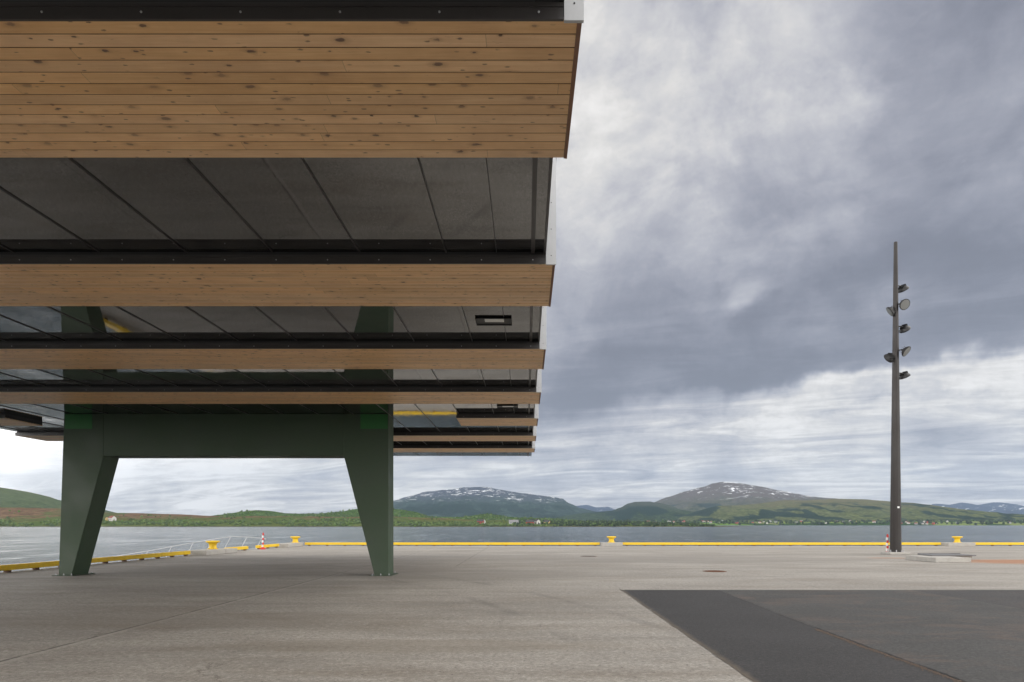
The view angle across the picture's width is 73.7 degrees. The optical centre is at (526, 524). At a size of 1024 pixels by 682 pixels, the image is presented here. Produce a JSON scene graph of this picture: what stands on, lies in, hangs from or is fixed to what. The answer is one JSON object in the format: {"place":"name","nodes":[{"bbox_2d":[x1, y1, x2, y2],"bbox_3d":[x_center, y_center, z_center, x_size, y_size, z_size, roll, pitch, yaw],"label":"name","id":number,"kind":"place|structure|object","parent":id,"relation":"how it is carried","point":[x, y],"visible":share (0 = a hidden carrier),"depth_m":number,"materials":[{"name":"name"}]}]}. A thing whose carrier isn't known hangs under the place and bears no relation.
{"place":"outdoors","nodes":[
{"label":"outdoors","id":0,"kind":"place"},
{"bbox_2d":[0,487,114,512],"bbox_3d":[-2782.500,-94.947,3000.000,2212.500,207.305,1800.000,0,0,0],"label":"green hill","id":1,"kind":"structure","parent":0,"point":[15,498],"depth_m":2947.31,"materials":[{"name":"green plant"}]},
{"bbox_2d":[0,507,746,526],"bbox_3d":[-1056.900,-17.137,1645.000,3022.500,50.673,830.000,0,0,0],"label":"moorland","id":2,"kind":"structure","parent":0,"point":[35,516],"depth_m":1397.81,"materials":[{"name":"green plant"}]},
{"bbox_2d":[108,515,115,520],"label":"house","id":3,"kind":"structure","parent":2,"relation":"on","point":[111,518],"depth_m":1326.69,"materials":[{"name":"metal"}]},
{"bbox_2d":[0,510,546,526],"bbox_3d":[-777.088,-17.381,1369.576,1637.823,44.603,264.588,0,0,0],"label":"birch scrub","id":4,"kind":"object","parent":2,"relation":"on","point":[290,521],"visible":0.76,"depth_m":1283.10,"materials":[{"name":"green plant"}]},
{"bbox_2d":[513,519,715,526],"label":"shore woodland","id":5,"kind":"object","parent":2,"relation":"on","point":[562,522],"visible":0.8,"depth_m":1321.90,"materials":[{"name":"green plant"}]},
{"bbox_2d":[213,509,565,519],"bbox_3d":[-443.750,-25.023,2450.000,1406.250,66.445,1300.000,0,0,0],"label":"green hill","id":6,"kind":"structure","parent":0,"point":[397,511],"depth_m":2376.74,"materials":[{"name":"green plant"}]},
{"bbox_2d":[219,508,576,520],"bbox_3d":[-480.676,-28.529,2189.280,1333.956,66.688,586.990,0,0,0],"label":"hill scrub","id":7,"kind":"object","parent":6,"relation":"on","point":[343,515],"visible":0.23,"depth_m":2337.14,"materials":[{"name":"green plant"}]},
{"bbox_2d":[393,487,595,517],"bbox_3d":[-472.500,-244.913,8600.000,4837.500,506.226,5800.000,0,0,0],"label":"snow patched mountain","id":8,"kind":"structure","parent":0,"point":[464,501],"depth_m":7496.47,"materials":[{"name":"stone"}]},
{"bbox_2d":[0,546,1023,681],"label":"quay pavement","id":9,"kind":"structure","parent":0,"point":[448,614],"depth_m":13.00,"materials":[{"name":"concrete"}]},
{"bbox_2d":[0,551,189,571],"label":"kerb rail","id":10,"kind":"object","parent":9,"relation":"on","point":[33,566],"visible":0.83,"depth_m":27.86,"materials":[{"name":"yellow paint"}]},
{"bbox_2d":[188,548,236,554],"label":"bollard plinth","id":11,"kind":"structure","parent":9,"relation":"on","point":[212,551],"depth_m":36.33,"materials":[{"name":"concrete"}]},
{"bbox_2d":[206,541,219,548],"bbox_3d":[-17.050,1.107,37.100,0.708,0.463,0.708,0,0,0],"label":"mooring bollard","id":12,"kind":"object","parent":11,"relation":"on","point":[212,544],"visible":0.99,"depth_m":36.92,"materials":[{"name":"yellow metal"}]},
{"bbox_2d":[228,546,247,549],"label":"kerb rail","id":13,"kind":"object","parent":9,"relation":"on","point":[243,548],"visible":0.63,"depth_m":41.42,"materials":[{"name":"yellow paint"}]},
{"bbox_2d":[260,533,265,548],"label":"marker post","id":14,"kind":"object","parent":9,"relation":"on","point":[262,547],"visible":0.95,"depth_m":43.98,"materials":[{"name":"red paint"}]},
{"bbox_2d":[256,544,278,548],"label":"kerb rail","id":15,"kind":"object","parent":9,"relation":"on","point":[267,546],"visible":0.96,"depth_m":45.72,"materials":[{"name":"yellow paint"}]},
{"bbox_2d":[278,542,302,546],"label":"bollard plinth","id":16,"kind":"structure","parent":9,"relation":"on","point":[290,544],"depth_m":48.31,"materials":[{"name":"concrete"}]},
{"bbox_2d":[290,536,299,542],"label":"mooring bollard","id":17,"kind":"object","parent":16,"relation":"on","point":[295,539],"visible":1,"depth_m":50.31,"materials":[{"name":"metal"}]},
{"bbox_2d":[0,0,583,575],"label":"canopy","id":18,"kind":"object","parent":9,"relation":"on","point":[276,228],"visible":1,"depth_m":8.05,"materials":[{"name":"brown wood"}]},
{"bbox_2d":[305,542,599,545],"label":"kerb rail","id":19,"kind":"object","parent":9,"relation":"on","point":[459,543],"visible":0.96,"depth_m":51.01,"materials":[{"name":"yellow paint"}]},
{"bbox_2d":[600,542,622,545],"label":"bollard plinth","id":20,"kind":"structure","parent":9,"relation":"on","point":[611,544],"depth_m":50.30,"materials":[{"name":"concrete"}]},
{"bbox_2d":[607,536,615,542],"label":"mooring bollard","id":21,"kind":"object","parent":20,"relation":"on","point":[611,539],"visible":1,"depth_m":50.60,"materials":[{"name":"metal"}]},
{"bbox_2d":[704,570,726,571],"bbox_3d":[6.415,1.590,23.273,0.800,0.016,0.800,0,0,0],"label":"manhole cover","id":22,"kind":"object","parent":9,"relation":"on","point":[714,571],"visible":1,"depth_m":23.11,"materials":[{"name":"metal"}]},
{"bbox_2d":[622,542,940,545],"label":"kerb rail","id":23,"kind":"object","parent":9,"relation":"on","point":[776,543],"visible":0.91,"depth_m":51.01,"materials":[{"name":"yellow paint"}]},
{"bbox_2d":[886,534,888,551],"bbox_3d":[19.660,1.063,37.200,0.400,1.071,0.400,0,0,0],"label":"marker post","id":24,"kind":"object","parent":9,"relation":"on","point":[887,543],"visible":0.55,"depth_m":37.18,"materials":[{"name":"red paint"}]},
{"bbox_2d":[881,241,910,554],"bbox_3d":[19.872,-6.772,36.572,1.518,16.742,1.127,0,0,0],"label":"light mast","id":25,"kind":"object","parent":9,"relation":"on","point":[895,506],"visible":1,"depth_m":36.45,"materials":[{"name":"metal"}]},
{"bbox_2d":[905,555,970,561],"bbox_3d":[17.950,1.500,29.850,1.500,0.199,2.300,0,0,0],"label":"concrete block","id":26,"kind":"object","parent":9,"relation":"on","point":[925,558],"depth_m":28.93,"materials":[{"name":"grey concrete"}]},
{"bbox_2d":[941,542,975,545],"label":"bollard plinth","id":27,"kind":"structure","parent":9,"relation":"on","point":[957,544],"depth_m":50.30,"materials":[{"name":"concrete"}]},
{"bbox_2d":[952,536,962,542],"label":"mooring bollard","id":28,"kind":"object","parent":27,"relation":"on","point":[956,539],"visible":1,"depth_m":50.61,"materials":[{"name":"metal"}]},
{"bbox_2d":[972,542,1023,545],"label":"kerb rail","id":29,"kind":"object","parent":9,"relation":"on","point":[1000,543],"visible":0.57,"depth_m":51.01,"materials":[{"name":"yellow paint"}]},
{"bbox_2d":[0,525,1023,571],"bbox_3d":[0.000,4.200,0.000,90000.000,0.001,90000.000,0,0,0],"label":"sea water","id":30,"kind":"structure","parent":0,"point":[19,545],"depth_m":259.88,"materials":[{"name":"grey liquid"}]},
{"bbox_2d":[118,536,264,561],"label":"gangway","id":31,"kind":"object","parent":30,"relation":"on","point":[192,544],"visible":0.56,"depth_m":49.48,"materials":[{"name":"grey metal"}]},
{"bbox_2d":[0,0,1023,515],"label":"sky","id":32,"kind":"structure","parent":0,"point":[738,182],"materials":[{"name":"grey"}]},
{"bbox_2d":[577,505,614,511],"bbox_3d":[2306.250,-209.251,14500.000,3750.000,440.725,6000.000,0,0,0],"label":"mountain","id":33,"kind":"structure","parent":0,"point":[596,509],"depth_m":14503.75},
{"bbox_2d":[554,502,691,520],"bbox_3d":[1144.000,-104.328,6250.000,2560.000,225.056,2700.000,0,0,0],"label":"wooded hill","id":34,"kind":"structure","parent":0,"point":[636,511],"depth_m":5823.06,"materials":[{"name":"green plant"}]},
{"bbox_2d":[656,482,836,511],"bbox_3d":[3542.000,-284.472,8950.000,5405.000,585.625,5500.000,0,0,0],"label":"brown mountain","id":35,"kind":"structure","parent":0,"point":[717,494],"depth_m":8322.87,"materials":[{"name":"stone"}]},
{"bbox_2d":[621,590,958,681],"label":"asphalt pavement","id":36,"kind":"structure","parent":0,"point":[752,641],"depth_m":9.08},
{"bbox_2d":[815,629,962,681],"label":"grit","id":37,"kind":"object","parent":36,"relation":"on","point":[907,662],"visible":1,"depth_m":8.18,"materials":[{"name":"gravel"}]},
{"bbox_2d":[816,627,966,681],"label":"pavement crack","id":38,"kind":"object","parent":36,"relation":"on","point":[895,656],"visible":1,"depth_m":8.20,"materials":[{"name":"black asphalt"}]},
{"bbox_2d":[610,521,1023,524],"bbox_3d":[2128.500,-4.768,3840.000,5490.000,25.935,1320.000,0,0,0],"label":"coastal land","id":39,"kind":"structure","parent":0,"point":[888,523],"depth_m":3296.84,"materials":[{"name":"green plant"}]},
{"bbox_2d":[579,518,1023,524],"bbox_3d":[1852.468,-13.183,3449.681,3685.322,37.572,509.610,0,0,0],"label":"village trees","id":40,"kind":"object","parent":39,"relation":"on","point":[878,521],"visible":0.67,"depth_m":3406.49,"materials":[{"name":"green plant"}]},
{"bbox_2d":[677,499,1023,521],"bbox_3d":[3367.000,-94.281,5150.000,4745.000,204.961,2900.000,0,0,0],"label":"green mountainside","id":41,"kind":"structure","parent":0,"point":[840,510],"depth_m":4551.39,"materials":[{"name":"green plant"}]},
{"bbox_2d":[721,590,1023,681],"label":"asphalt pavement","id":42,"kind":"structure","parent":0,"point":[968,640],"depth_m":10.89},
{"bbox_2d":[913,590,1023,609],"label":"asphalt pavement","id":43,"kind":"structure","parent":0,"point":[1012,598],"depth_m":15.33,"materials":[{"name":"grey asphalt"}]},
{"bbox_2d":[930,502,1023,513],"bbox_3d":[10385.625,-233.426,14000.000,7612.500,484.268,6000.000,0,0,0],"label":"mountain","id":44,"kind":"structure","parent":0,"point":[1006,508],"depth_m":13911.92,"materials":[{"name":"blue stone"}]},
{"bbox_3d":[19.325,1.500,30.850,1.050,0.199,0.900,0,0,0],"label":"concrete block","id":45,"kind":"object","parent":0,"visible":0},
{"bbox_2d":[918,553,975,555],"bbox_3d":[18.925,1.356,30.770,1.950,0.080,1.140,0,0,0],"label":"steel sheet","id":46,"kind":"object","parent":45,"relation":"on","point":[942,554],"visible":0.99,"depth_m":30.60,"materials":[{"name":"grey metal"}]}
]}

